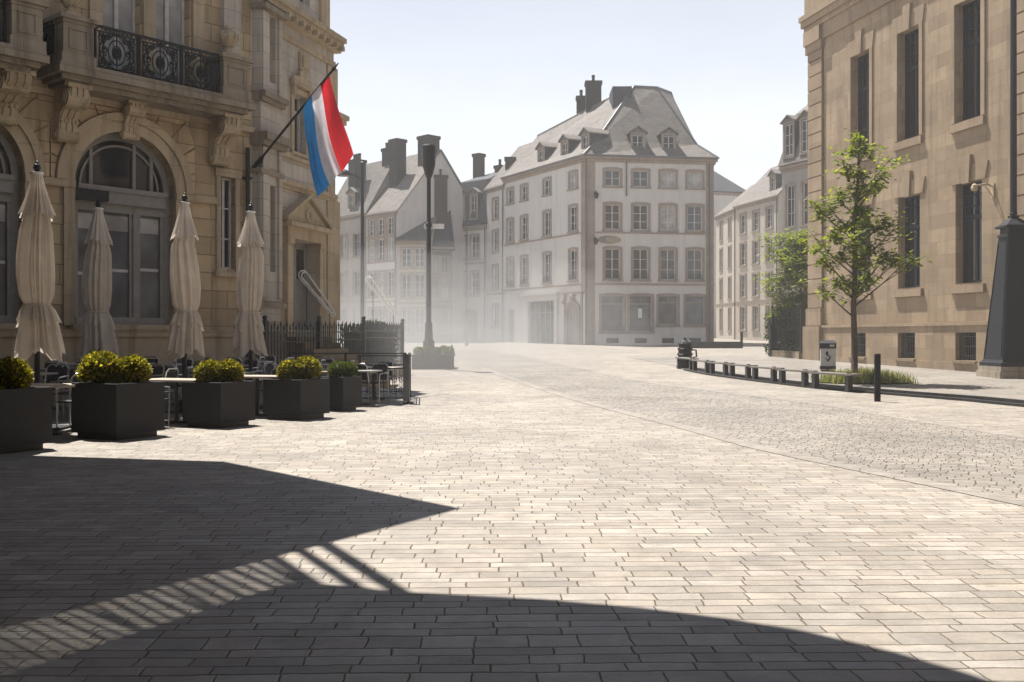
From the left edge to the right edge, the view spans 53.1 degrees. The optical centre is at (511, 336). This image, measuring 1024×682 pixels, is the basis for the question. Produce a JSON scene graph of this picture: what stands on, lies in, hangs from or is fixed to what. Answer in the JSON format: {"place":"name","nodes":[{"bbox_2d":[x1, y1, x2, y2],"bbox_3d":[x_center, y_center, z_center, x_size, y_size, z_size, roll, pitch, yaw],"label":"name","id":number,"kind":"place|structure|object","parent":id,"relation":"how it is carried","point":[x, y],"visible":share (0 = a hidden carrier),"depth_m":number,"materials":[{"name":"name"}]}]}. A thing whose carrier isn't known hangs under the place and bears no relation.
{"place":"outdoors","nodes":[
{"label":"outdoors","id":0,"kind":"place"},
{"bbox_2d":[52,387,449,441],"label":"terrace floor","id":1,"kind":"structure","parent":0,"point":[67,434],"depth_m":19.95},
{"bbox_2d":[14,161,70,430],"bbox_3d":[-7.420,-0.626,16.000,0.840,4.248,0.840,0,0,0],"label":"parasol","id":2,"kind":"object","parent":1,"relation":"on","point":[38,320],"visible":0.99,"depth_m":15.83,"materials":[{"name":"fabric"}]},
{"bbox_2d":[32,364,68,414],"bbox_3d":[-8.175,0.925,18.193,0.536,0.877,0.523,0,0,0],"label":"chair","id":3,"kind":"object","parent":1,"relation":"on","point":[62,374],"visible":0.47,"depth_m":18.38,"materials":[{"name":"metal"}]},
{"bbox_2d":[55,373,91,427],"bbox_3d":[-6.834,1.017,16.120,0.536,0.877,0.523,0,0,1],"label":"chair","id":4,"kind":"object","parent":1,"relation":"on","point":[74,379],"visible":0.34,"depth_m":16.28,"materials":[{"name":"metal"}]},
{"bbox_2d":[79,199,118,356],"bbox_3d":[-8.200,-0.619,20.300,0.840,4.228,0.840,0,0,0],"label":"parasol","id":5,"kind":"object","parent":1,"relation":"on","point":[97,329],"visible":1,"depth_m":20.12,"materials":[{"name":"fabric"}]},
{"bbox_2d":[149,378,202,423],"bbox_3d":[-5.750,1.099,17.550,1.150,0.750,0.700,0,0,17],"label":"table","id":6,"kind":"object","parent":1,"relation":"on","point":[176,381],"visible":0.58,"depth_m":17.52,"materials":[{"name":"metal"}]},
{"bbox_2d":[165,193,204,413],"bbox_3d":[-6.200,-0.617,19.400,0.840,4.228,0.840,0,0,0],"label":"parasol","id":7,"kind":"object","parent":1,"relation":"on","point":[186,329],"visible":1,"depth_m":19.22,"materials":[{"name":"fabric"}]},
{"bbox_2d":[232,202,267,409],"bbox_3d":[-5.320,-0.621,20.850,0.840,4.228,0.840,0,0,0],"label":"parasol","id":8,"kind":"object","parent":1,"relation":"on","point":[248,331],"visible":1,"depth_m":20.67,"materials":[{"name":"fabric"}]},
{"bbox_2d":[244,375,277,415],"bbox_3d":[-4.800,1.106,19.300,1.150,0.750,0.700,0,0,11],"label":"table","id":9,"kind":"object","parent":1,"relation":"on","point":[257,377],"visible":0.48,"depth_m":19.27,"materials":[{"name":"metal"}]},
{"bbox_2d":[289,352,406,391],"bbox_3d":[-4.061,0.927,25.261,3.144,1.082,0.208,0,0,5],"label":"terrace railing","id":10,"kind":"object","parent":1,"relation":"on","point":[345,355],"visible":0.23,"depth_m":25.21,"materials":[{"name":"metal"}]},
{"bbox_2d":[366,363,388,402],"bbox_3d":[-3.076,1.035,23.053,0.536,0.877,0.523,0,0,20],"label":"chair","id":11,"kind":"object","parent":1,"relation":"on","point":[383,375],"visible":0.66,"depth_m":23.19,"materials":[{"name":"metal"}]},
{"bbox_2d":[358,353,413,403],"bbox_3d":[-2.860,0.937,23.925,1.320,1.096,2.310,0,0,0],"label":"terrace railing","id":12,"kind":"object","parent":1,"relation":"on","point":[360,361],"visible":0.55,"depth_m":22.87,"materials":[{"name":"black metal"}]},
{"bbox_2d":[403,354,408,400],"bbox_3d":[-2.350,0.906,22.750,0.140,1.040,0.024,0,0,0],"label":"wind screen","id":13,"kind":"object","parent":12,"relation":"attached to","point":[405,377],"visible":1,"depth_m":22.74,"materials":[{"name":"grey glass"}]},
{"bbox_2d":[0,338,1023,681],"bbox_3d":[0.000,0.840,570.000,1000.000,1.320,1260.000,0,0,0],"label":"ground","id":14,"kind":"structure","parent":0,"point":[474,524],"depth_m":7.15,"materials":[{"name":"grey stone"}]},
{"bbox_2d":[0,356,51,453],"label":"planter","id":15,"kind":"object","parent":14,"relation":"on","point":[25,415],"visible":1,"depth_m":13.35,"materials":[{"name":"grey concrete"}]},
{"bbox_2d":[71,350,164,439],"bbox_3d":[-5.936,0.847,15.349,0.978,1.306,1.020,0,0,27],"label":"planter","id":16,"kind":"object","parent":14,"relation":"on","point":[121,398],"visible":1,"depth_m":15.08,"materials":[{"name":"grey concrete"}]},
{"bbox_2d":[0,0,398,400],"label":"corner palace","id":17,"kind":"structure","parent":14,"relation":"on","point":[138,119],"depth_m":24.40,"materials":[{"name":"stone"}]},
{"bbox_2d":[0,131,17,328],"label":"arched window","id":18,"kind":"structure","parent":17,"relation":"in","point":[8,164],"depth_m":21.79,"materials":[{"name":"grey glass"}]},
{"bbox_2d":[69,134,168,329],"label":"arched window","id":19,"kind":"structure","parent":17,"relation":"in","point":[136,213],"depth_m":23.94,"materials":[{"name":"grey glass"}]},
{"bbox_2d":[103,0,134,71],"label":"french door","id":20,"kind":"structure","parent":17,"relation":"in","point":[118,14],"depth_m":23.77,"materials":[{"name":"white paint"}]},
{"bbox_2d":[156,0,183,82],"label":"french door","id":21,"kind":"structure","parent":17,"relation":"in","point":[169,13],"depth_m":24.77,"materials":[{"name":"white paint"}]},
{"bbox_2d":[221,178,230,268],"bbox_3d":[-7.302,-2.850,25.823,0.090,2.300,0.440,0,0,40],"label":"window","id":22,"kind":"structure","parent":17,"relation":"in","point":[225,183],"depth_m":25.92,"materials":[{"name":"grey glass"}]},
{"bbox_2d":[252,63,338,174],"bbox_3d":[-5.470,-5.283,25.644,2.903,2.774,0.126,0,0,30],"label":"flagpole","id":23,"kind":"object","parent":17,"relation":"attached to","point":[261,158],"visible":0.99,"depth_m":25.72,"materials":[{"name":"black metal"}]},
{"bbox_2d":[303,76,352,196],"bbox_3d":[-4.512,-4.948,25.293,1.412,2.943,0.405,0,0,25],"label":"flag","id":24,"kind":"object","parent":23,"relation":"hanging from","point":[330,151],"visible":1,"depth_m":25.28,"materials":[{"name":"multicoloured fabric"}]},
{"bbox_2d":[290,88,308,159],"bbox_3d":[-6.053,-5.970,28.779,0.350,1.940,1.100,0,0,16],"label":"window","id":25,"kind":"structure","parent":17,"relation":"in","point":[294,101],"depth_m":28.89,"materials":[{"name":"white paint"}]},
{"bbox_2d":[282,194,398,387],"bbox_3d":[-4.876,-1.245,28.715,3.253,5.550,3.019,0,0,0],"label":"doorway","id":26,"kind":"structure","parent":17,"relation":"in","point":[304,220],"depth_m":28.95,"materials":[{"name":"stone"}]},
{"bbox_2d":[182,358,254,427],"bbox_3d":[-4.937,0.922,17.261,0.856,1.155,0.864,0,0,27],"label":"planter","id":27,"kind":"object","parent":14,"relation":"on","point":[222,395],"visible":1,"depth_m":16.99,"materials":[{"name":"grey concrete"}]},
{"bbox_2d":[263,355,329,419],"bbox_3d":[-3.959,0.912,18.863,0.909,1.175,0.892,0,0,27],"label":"planter","id":28,"kind":"object","parent":14,"relation":"on","point":[296,390],"visible":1,"depth_m":18.59,"materials":[{"name":"grey concrete"}]},
{"bbox_2d":[298,270,334,329],"bbox_3d":[-5.613,-0.251,29.557,1.166,3.338,0.132,0,0,-35],"label":"loop handrail","id":29,"kind":"object","parent":14,"relation":"on","point":[318,298],"visible":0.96,"depth_m":29.47,"materials":[{"name":"grey metal"}]},
{"bbox_2d":[260,315,403,386],"bbox_3d":[-4.864,0.501,30.905,0.662,2.293,10.515,0,0,13],"label":"iron fence","id":30,"kind":"object","parent":14,"relation":"on","point":[365,330],"visible":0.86,"depth_m":30.57,"materials":[{"name":"metal"}]},
{"bbox_2d":[321,360,361,410],"bbox_3d":[-3.487,0.983,20.846,0.689,1.027,0.654,0,0,27],"label":"planter","id":31,"kind":"object","parent":14,"relation":"on","point":[345,387],"visible":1,"depth_m":20.64,"materials":[{"name":"grey concrete"}]},
{"bbox_2d":[337,161,363,322],"bbox_3d":[-7.253,-3.356,46.000,1.359,9.051,0.720,0,0,0],"label":"lamp post","id":32,"kind":"object","parent":14,"relation":"on","point":[346,173],"visible":0.63,"depth_m":45.93,"materials":[{"name":"grey metal"}]},
{"bbox_2d":[337,143,388,340],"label":"terraced house","id":33,"kind":"structure","parent":14,"relation":"on","point":[376,178],"depth_m":97.27,"materials":[{"name":"grey paint"}]},
{"bbox_2d":[339,319,399,365],"bbox_3d":[-4.680,0.412,33.701,1.075,2.007,4.248,0,0,10],"label":"hedge","id":34,"kind":"object","parent":14,"relation":"on","point":[393,345],"visible":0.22,"depth_m":33.03,"materials":[{"name":"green plant"}]},
{"bbox_2d":[395,217,436,341],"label":"terraced house","id":35,"kind":"structure","parent":14,"relation":"on","point":[411,243],"depth_m":91.53,"materials":[{"name":"grey stone"}]},
{"bbox_2d":[399,272,412,298],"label":"window","id":36,"kind":"structure","parent":35,"relation":"in","point":[406,278],"depth_m":91.65,"materials":[{"name":"grey glass"}]},
{"bbox_2d":[399,246,412,268],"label":"window","id":37,"kind":"structure","parent":35,"relation":"in","point":[406,255],"depth_m":91.65,"materials":[{"name":"glass"}]},
{"bbox_2d":[400,307,412,334],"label":"window","id":38,"kind":"structure","parent":35,"relation":"in","point":[406,313],"depth_m":91.65,"materials":[{"name":"glass"}]},
{"bbox_2d":[412,307,424,334],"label":"window","id":39,"kind":"structure","parent":35,"relation":"in","point":[418,312],"depth_m":91.52,"materials":[{"name":"grey glass"}]},
{"bbox_2d":[412,246,424,268],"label":"window","id":40,"kind":"structure","parent":35,"relation":"in","point":[418,251],"depth_m":91.52,"materials":[{"name":"glass"}]},
{"bbox_2d":[413,272,424,298],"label":"window","id":41,"kind":"structure","parent":35,"relation":"in","point":[418,277],"depth_m":91.52,"materials":[{"name":"grey glass"}]},
{"bbox_2d":[364,134,479,341],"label":"terraced house","id":42,"kind":"structure","parent":14,"relation":"on","point":[398,207],"depth_m":94.62,"materials":[{"name":"paint"}]},
{"bbox_2d":[376,237,385,262],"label":"window","id":43,"kind":"structure","parent":42,"relation":"in","point":[382,242],"depth_m":93.53,"materials":[{"name":"glass"}]},
{"bbox_2d":[411,345,454,368],"bbox_3d":[-3.138,0.823,40.700,1.755,1.066,1.900,0,0,0],"label":"raised bed","id":44,"kind":"object","parent":14,"relation":"on","point":[441,358],"visible":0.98,"depth_m":39.80,"materials":[{"name":"grey stone"}]},
{"bbox_2d":[421,144,443,353],"bbox_3d":[-3.151,-3.445,40.600,0.902,8.400,0.620,0,0,0],"label":"lamp post","id":45,"kind":"object","parent":44,"relation":"on","point":[428,156],"visible":0.94,"depth_m":40.51,"materials":[{"name":"grey metal"}]},
{"bbox_2d":[432,169,454,341],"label":"terraced house","id":46,"kind":"structure","parent":14,"relation":"on","point":[443,247],"depth_m":93.93,"materials":[{"name":"paint"}]},
{"bbox_2d":[439,309,449,333],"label":"window","id":47,"kind":"structure","parent":46,"relation":"in","point":[444,313],"depth_m":93.97,"materials":[{"name":"glass"}]},
{"bbox_2d":[439,275,449,299],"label":"window","id":48,"kind":"structure","parent":46,"relation":"in","point":[444,279],"depth_m":93.94,"materials":[{"name":"glass"}]},
{"bbox_2d":[461,153,502,340],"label":"terraced house","id":49,"kind":"structure","parent":14,"relation":"on","point":[476,185],"depth_m":96.37,"materials":[{"name":"paint"}]},
{"bbox_2d":[464,307,476,340],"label":"door","id":50,"kind":"structure","parent":49,"relation":"in","point":[472,314],"depth_m":96.81,"materials":[{"name":"grey paint"}]},
{"bbox_2d":[469,270,479,296],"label":"window","id":51,"kind":"structure","parent":49,"relation":"in","point":[475,273],"depth_m":96.50,"materials":[{"name":"glass"}]},
{"bbox_2d":[469,233,479,259],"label":"window","id":52,"kind":"structure","parent":49,"relation":"in","point":[475,237],"depth_m":96.50,"materials":[{"name":"glass"}]},
{"bbox_2d":[483,142,531,341],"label":"terraced house","id":53,"kind":"structure","parent":14,"relation":"on","point":[494,189],"depth_m":94.03,"materials":[{"name":"paint"}]},
{"bbox_2d":[500,75,719,344],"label":"corner house","id":54,"kind":"structure","parent":14,"relation":"on","point":[609,234],"depth_m":81.81,"materials":[{"name":"white paint"}]},
{"bbox_2d":[505,256,514,287],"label":"window","id":55,"kind":"structure","parent":54,"relation":"in","point":[511,283],"depth_m":91.41,"materials":[{"name":"glass"}]},
{"bbox_2d":[519,254,528,286],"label":"window","id":56,"kind":"structure","parent":54,"relation":"in","point":[525,257],"depth_m":89.07,"materials":[{"name":"glass"}]},
{"bbox_2d":[541,251,551,284],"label":"window","id":57,"kind":"structure","parent":54,"relation":"in","point":[548,257],"depth_m":85.68,"materials":[{"name":"glass"}]},
{"bbox_2d":[541,209,551,237],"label":"window","id":58,"kind":"structure","parent":54,"relation":"in","point":[548,215],"depth_m":85.81,"materials":[{"name":"glass"}]},
{"bbox_2d":[561,292,582,344],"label":"doorway","id":59,"kind":"structure","parent":54,"relation":"in","point":[576,314],"depth_m":82.02,"materials":[{"name":"beige stone"}]},
{"bbox_2d":[567,247,578,282],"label":"window","id":60,"kind":"structure","parent":54,"relation":"in","point":[574,253],"depth_m":82.10,"materials":[{"name":"white paint"}]},
{"bbox_2d":[567,203,578,233],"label":"window","id":61,"kind":"structure","parent":54,"relation":"in","point":[574,210],"depth_m":82.14,"materials":[{"name":"white paint"}]},
{"bbox_2d":[602,246,622,280],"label":"window","id":62,"kind":"structure","parent":54,"relation":"in","point":[612,255],"depth_m":80.87,"materials":[{"name":"grey glass"}]},
{"bbox_2d":[602,201,622,231],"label":"window","id":63,"kind":"structure","parent":54,"relation":"in","point":[612,214],"depth_m":80.87,"materials":[{"name":"grey glass"}]},
{"bbox_2d":[602,167,622,187],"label":"window","id":64,"kind":"structure","parent":54,"relation":"in","point":[612,178],"depth_m":80.85,"materials":[{"name":"grey glass"}]},
{"bbox_2d":[598,293,626,333],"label":"shop window","id":65,"kind":"structure","parent":54,"relation":"in","point":[610,304],"depth_m":80.88,"materials":[{"name":"grey glass"}]},
{"bbox_2d":[630,246,650,281],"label":"window","id":66,"kind":"structure","parent":54,"relation":"in","point":[640,255],"depth_m":81.20,"materials":[{"name":"grey glass"}]},
{"bbox_2d":[630,202,650,231],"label":"window","id":67,"kind":"structure","parent":54,"relation":"in","point":[640,211],"depth_m":81.20,"materials":[{"name":"grey glass"}]},
{"bbox_2d":[630,168,650,188],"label":"window","id":68,"kind":"structure","parent":54,"relation":"in","point":[641,177],"depth_m":81.20,"materials":[{"name":"grey glass"}]},
{"bbox_2d":[627,293,654,333],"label":"shop window","id":69,"kind":"structure","parent":54,"relation":"in","point":[635,325],"depth_m":81.24,"materials":[{"name":"grey glass"}]},
{"bbox_2d":[658,246,678,281],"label":"window","id":70,"kind":"structure","parent":54,"relation":"in","point":[668,258],"depth_m":81.54,"materials":[{"name":"grey glass"}]},
{"bbox_2d":[658,203,678,231],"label":"window","id":71,"kind":"structure","parent":54,"relation":"in","point":[667,212],"depth_m":81.54,"materials":[{"name":"white paint"}]},
{"bbox_2d":[658,168,678,188],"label":"window","id":72,"kind":"structure","parent":54,"relation":"in","point":[668,179],"depth_m":81.54,"materials":[{"name":"grey glass"}]},
{"bbox_2d":[656,293,680,326],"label":"shop window","id":73,"kind":"structure","parent":54,"relation":"in","point":[667,304],"depth_m":81.60,"materials":[{"name":"grey glass"}]},
{"bbox_2d":[685,247,704,281],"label":"window","id":74,"kind":"structure","parent":54,"relation":"in","point":[694,256],"depth_m":81.88,"materials":[{"name":"grey glass"}]},
{"bbox_2d":[685,203,704,232],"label":"window","id":75,"kind":"structure","parent":54,"relation":"in","point":[694,213],"depth_m":81.90,"materials":[{"name":"grey glass"}]},
{"bbox_2d":[685,169,704,189],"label":"window","id":76,"kind":"structure","parent":54,"relation":"in","point":[693,181],"depth_m":81.88,"materials":[{"name":"grey glass"}]},
{"bbox_2d":[683,293,706,326],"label":"shop window","id":77,"kind":"structure","parent":54,"relation":"in","point":[692,306],"depth_m":81.94,"materials":[{"name":"grey glass"}]},
{"bbox_2d":[691,342,740,347],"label":"wall","id":78,"kind":"structure","parent":14,"relation":"on","point":[715,345],"depth_m":71.00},
{"bbox_2d":[714,171,744,337],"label":"house","id":79,"kind":"structure","parent":14,"relation":"on","point":[727,192],"depth_m":120.10,"materials":[{"name":"paint"}]},
{"bbox_2d":[714,185,753,339],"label":"street house","id":80,"kind":"structure","parent":14,"relation":"on","point":[725,218],"depth_m":108.39,"materials":[{"name":"paint"}]},
{"bbox_2d":[733,166,781,340],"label":"street house","id":81,"kind":"structure","parent":14,"relation":"on","point":[757,206],"depth_m":100.77,"materials":[{"name":"paint"}]},
{"bbox_2d":[771,303,802,358],"bbox_3d":[14.171,-0.198,52.225,0.633,2.977,3.774,0,0,-8],"label":"iron fence","id":82,"kind":"object","parent":14,"relation":"on","point":[795,354],"visible":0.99,"depth_m":52.05,"materials":[{"name":"metal"}]},
{"bbox_2d":[778,104,808,318],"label":"mansard house","id":83,"kind":"structure","parent":14,"relation":"on","point":[793,164],"depth_m":78.60,"materials":[{"name":"stone"}]},
{"bbox_2d":[783,182,795,229],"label":"window","id":84,"kind":"structure","parent":83,"relation":"in","point":[791,190],"depth_m":79.36,"materials":[{"name":"grey glass"}]},
{"bbox_2d":[800,179,808,226],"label":"window","id":85,"kind":"structure","parent":83,"relation":"in","point":[806,193],"depth_m":77.84,"materials":[{"name":"white paint"}]},
{"bbox_2d":[775,368,816,387],"bbox_3d":[8.169,1.218,29.514,0.330,0.600,1.794,0,0,-14],"label":"bench","id":86,"kind":"object","parent":14,"relation":"on","point":[804,377],"visible":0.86,"depth_m":29.13,"materials":[{"name":"grey wood"}]},
{"bbox_2d":[807,371,861,391],"bbox_3d":[8.678,1.242,27.629,0.330,0.600,2.063,0,0,-16],"label":"bench","id":87,"kind":"object","parent":14,"relation":"on","point":[848,381],"visible":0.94,"depth_m":27.26,"materials":[{"name":"grey wood"}]},
{"bbox_2d":[684,369,1023,406],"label":"kerb","id":88,"kind":"structure","parent":14,"relation":"on","point":[904,394],"depth_m":25.83,"materials":[{"name":"grey stone"}]},
{"bbox_2d":[697,368,1023,403],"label":"kerb","id":89,"kind":"structure","parent":14,"relation":"on","point":[905,391],"depth_m":25.78,"materials":[{"name":"grey stone"}]},
{"bbox_2d":[874,353,880,401],"bbox_3d":[8.375,0.940,23.466,0.141,1.120,0.141,0,0,0],"label":"bollard","id":90,"kind":"object","parent":14,"relation":"on","point":[877,377],"visible":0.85,"depth_m":23.41,"materials":[{"name":"metal"}]},
{"bbox_2d":[798,0,1023,371],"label":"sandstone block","id":91,"kind":"structure","parent":14,"relation":"on","point":[925,84],"depth_m":41.19,"materials":[{"name":"beige stone"}]},
{"bbox_2d":[858,53,868,152],"bbox_3d":[15.815,-10.340,45.466,0.090,4.480,1.520,0,0,-12],"label":"window","id":92,"kind":"structure","parent":91,"relation":"in","point":[863,61],"depth_m":45.82,"materials":[{"name":"grey glass"}]},
{"bbox_2d":[858,207,869,291],"bbox_3d":[15.815,-3.885,45.466,0.090,3.770,1.520,0,0,-12],"label":"window","id":93,"kind":"structure","parent":91,"relation":"in","point":[863,234],"depth_m":45.80,"materials":[{"name":"black glass"}]},
{"bbox_2d":[894,333,915,361],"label":"basement window","id":94,"kind":"structure","parent":91,"relation":"in","point":[910,345],"depth_m":42.09,"materials":[{"name":"black glass"}]},
{"bbox_2d":[905,28,918,139],"bbox_3d":[16.571,-10.340,41.916,0.090,4.480,1.520,0,0,-12],"label":"window","id":95,"kind":"structure","parent":91,"relation":"in","point":[912,38],"depth_m":42.24,"materials":[{"name":"grey glass"}]},
{"bbox_2d":[905,195,919,287],"bbox_3d":[16.571,-3.885,41.916,0.090,3.770,1.520,0,0,-12],"label":"window","id":96,"kind":"structure","parent":91,"relation":"in","point":[912,212],"depth_m":42.20,"materials":[{"name":"grey glass"}]},
{"bbox_2d":[951,332,976,363],"bbox_3d":[17.069,0.420,38.158,0.620,1.160,1.360,0,0,-12],"label":"basement window","id":97,"kind":"structure","parent":91,"relation":"in","point":[970,337],"depth_m":38.31,"materials":[{"name":"black glass"}]},
{"bbox_2d":[963,0,979,120],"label":"window","id":98,"kind":"structure","parent":91,"relation":"in","point":[971,11],"depth_m":38.56,"materials":[{"name":"grey glass"}]},
{"bbox_2d":[963,181,981,282],"bbox_3d":[17.357,-3.885,38.218,0.090,3.770,1.520,0,0,-12],"label":"window","id":99,"kind":"structure","parent":91,"relation":"in","point":[972,200],"depth_m":38.51,"materials":[{"name":"grey glass"}]},
{"bbox_2d":[330,0,808,194],"label":"sky","id":100,"kind":"structure","parent":0,"point":[488,77],"materials":[{"name":"white"}]},
{"bbox_2d":[454,349,1023,498],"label":"road","id":101,"kind":"structure","parent":0,"point":[984,461],"depth_m":16.90,"materials":[{"name":"grey stone"}]},
{"bbox_2d":[454,358,1023,505],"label":"road edge","id":102,"kind":"object","parent":101,"relation":"on","point":[985,494],"visible":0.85,"depth_m":13.00,"materials":[{"name":"grey stone"}]},
{"bbox_2d":[490,349,1023,437],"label":"road edge","id":103,"kind":"object","parent":101,"relation":"on","point":[935,422],"visible":0.97,"depth_m":21.81,"materials":[{"name":"grey stone"}]},
{"bbox_2d":[630,357,1023,399],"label":"pavement","id":104,"kind":"structure","parent":0,"point":[950,381],"depth_m":34.43,"materials":[{"name":"beige stone"}]},
{"bbox_2d":[676,338,696,367],"bbox_3d":[6.981,0.636,40.916,0.806,1.220,0.667,0,0,0],"label":"hydrant","id":105,"kind":"object","parent":104,"relation":"on","point":[685,349],"visible":0.94,"depth_m":40.69,"materials":[{"name":"metal"}]},
{"bbox_2d":[753,228,808,318],"bbox_3d":[15.086,-2.462,53.457,4.182,7.044,5.593,0,0,35],"label":"bushy tree","id":106,"kind":"object","parent":104,"relation":"on","point":[795,272],"visible":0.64,"depth_m":53.28,"materials":[{"name":"green plant"}]},
{"bbox_2d":[763,308,804,354],"bbox_3d":[14.481,-0.233,53.306,1.357,2.586,3.985,0,0,-14],"label":"hedge","id":107,"kind":"object","parent":104,"relation":"on","point":[788,319],"visible":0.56,"depth_m":52.96,"materials":[{"name":"green plant"}]},
{"bbox_2d":[819,340,836,370],"bbox_3d":[11.750,0.709,38.100,0.660,1.160,0.600,0,0,14],"label":"litter bin","id":108,"kind":"object","parent":104,"relation":"on","point":[827,354],"visible":0.88,"depth_m":37.87,"materials":[{"name":"metal"}]},
{"bbox_2d":[819,381,910,384],"bbox_3d":[10.660,1.405,31.100,3.000,0.080,2.100,0,0,0],"label":"tree pit","id":109,"kind":"object","parent":104,"relation":"on","point":[866,383],"visible":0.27,"depth_m":30.25,"materials":[{"name":"soil"}]},
{"bbox_2d":[796,127,937,372],"bbox_3d":[10.521,-2.439,31.134,4.180,7.880,2.481,0,0,-20],"label":"street tree","id":110,"kind":"object","parent":109,"relation":"in","point":[854,243],"visible":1,"depth_m":30.96,"materials":[{"name":"green plant"}]},
{"bbox_2d":[976,0,1023,378],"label":"mast","id":111,"kind":"object","parent":104,"relation":"on","point":[1003,358],"visible":1,"depth_m":33.60,"materials":[{"name":"metal"}]},
{"bbox_2d":[809,366,917,383],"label":"grass","id":112,"kind":"structure","parent":0,"point":[867,376],"depth_m":30.56,"materials":[{"name":"green plant"}]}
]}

